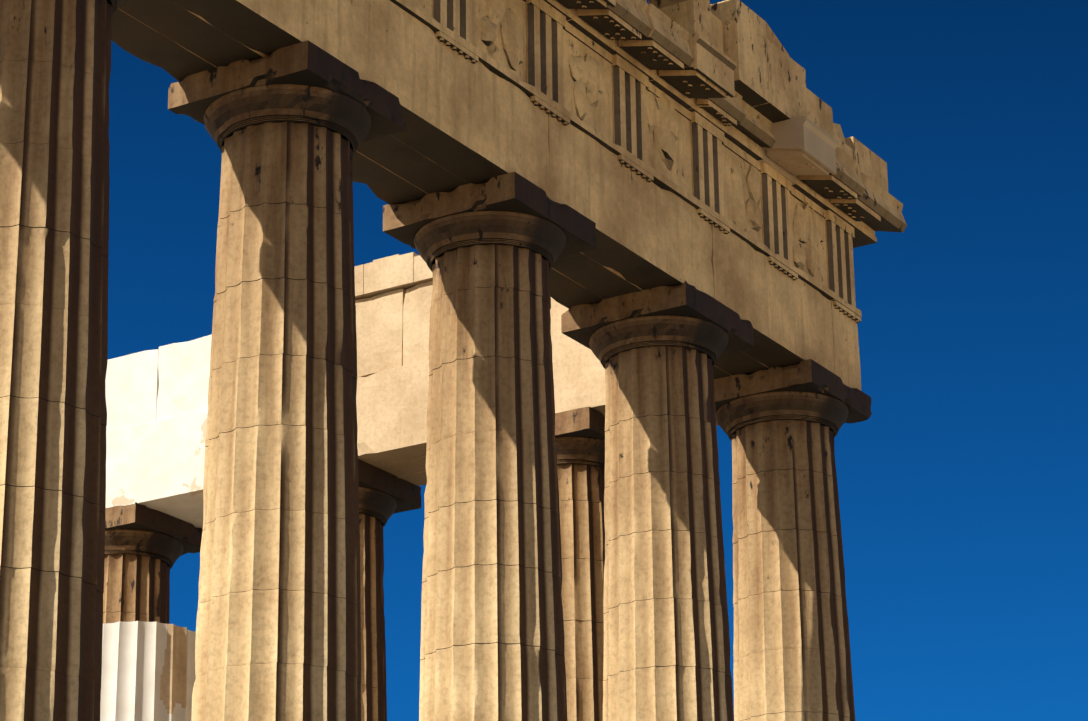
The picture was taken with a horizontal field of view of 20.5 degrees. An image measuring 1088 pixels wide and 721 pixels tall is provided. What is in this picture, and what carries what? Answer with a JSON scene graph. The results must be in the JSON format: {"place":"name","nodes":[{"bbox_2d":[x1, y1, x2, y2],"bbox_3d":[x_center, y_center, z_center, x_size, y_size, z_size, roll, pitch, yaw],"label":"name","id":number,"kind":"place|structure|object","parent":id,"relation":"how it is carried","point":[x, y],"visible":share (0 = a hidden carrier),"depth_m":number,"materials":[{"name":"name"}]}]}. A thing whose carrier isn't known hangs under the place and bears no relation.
{"place":"outdoors","nodes":[
{"label":"outdoors","id":0,"kind":"place"},
{"bbox_2d":[354,252,718,485],"bbox_3d":[-0.740,-0.077,47.529,8.458,3.356,2.390,-12,-23,29],"label":"architrave","id":1,"kind":"object","parent":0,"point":[393,295],"visible":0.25,"depth_m":47.05,"materials":[{"name":"stone"}]},
{"bbox_2d":[108,0,1087,720],"label":"sky","id":2,"kind":"structure","parent":0,"point":[963,490],"materials":[{"name":"blue"}]},
{"bbox_3d":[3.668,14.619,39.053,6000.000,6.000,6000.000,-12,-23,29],"label":"acropolis rock","id":3,"kind":"object","parent":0,"visible":0},
{"bbox_3d":[-35.016,13.317,46.348,77.420,2.356,34.296,-12,-23,29],"label":"stepped temple platform","id":4,"kind":"object","parent":3,"relation":"on","visible":0},
{"bbox_2d":[0,0,127,720],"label":"column","id":5,"kind":"structure","parent":4,"relation":"on","point":[55,63],"depth_m":28.76,"materials":[{"name":"stone"}]},
{"bbox_2d":[111,0,906,389],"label":"entablature","id":6,"kind":"structure","parent":5,"relation":"on","point":[637,132],"depth_m":39.20,"materials":[{"name":"stone"}]},
{"bbox_2d":[644,0,887,191],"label":"pediment remains","id":7,"kind":"object","parent":6,"relation":"on","point":[769,78],"visible":0.33,"depth_m":42.53,"materials":[{"name":"stone"}]},
{"bbox_2d":[758,116,837,184],"bbox_3d":[2.932,-2.850,43.765,2.515,0.570,1.028,-12,-23,29],"label":"cornice block","id":8,"kind":"object","parent":6,"relation":"attached to","point":[803,145],"visible":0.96,"depth_m":43.06,"materials":[{"name":"beige stone"}]},
{"bbox_2d":[100,621,195,720],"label":"column shaft","id":9,"kind":"object","parent":4,"relation":"on","point":[148,671],"visible":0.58,"depth_m":37.43,"materials":[{"name":"stone"}]},
{"bbox_2d":[103,502,202,623],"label":"column","id":10,"kind":"structure","parent":4,"relation":"on","point":[146,548],"depth_m":49.26,"materials":[{"name":"stone"}]},
{"bbox_2d":[105,334,211,527],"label":"architrave block","id":11,"kind":"structure","parent":10,"relation":"on","point":[157,410],"depth_m":49.36,"materials":[{"name":"stone"}]},
{"bbox_2d":[168,40,405,720],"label":"column","id":12,"kind":"structure","parent":4,"relation":"on","point":[290,129],"depth_m":32.49,"materials":[{"name":"stone"}]},
{"bbox_2d":[358,459,420,720],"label":"column","id":13,"kind":"structure","parent":4,"relation":"on","point":[384,496],"depth_m":47.18,"materials":[{"name":"stone"}]},
{"bbox_2d":[383,172,595,720],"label":"column","id":14,"kind":"structure","parent":4,"relation":"on","point":[492,250],"depth_m":36.11,"materials":[{"name":"stone"}]},
{"bbox_2d":[555,407,604,720],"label":"column","id":15,"kind":"structure","parent":4,"relation":"on","point":[580,440],"depth_m":44.66,"materials":[{"name":"stone"}]},
{"bbox_2d":[561,281,753,720],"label":"column","id":16,"kind":"structure","parent":4,"relation":"on","point":[658,351],"depth_m":39.74,"materials":[{"name":"stone"}]},
{"bbox_2d":[714,359,871,720],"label":"corner column","id":17,"kind":"structure","parent":4,"relation":"on","point":[780,426],"depth_m":42.82,"materials":[{"name":"stone"}]}
]}

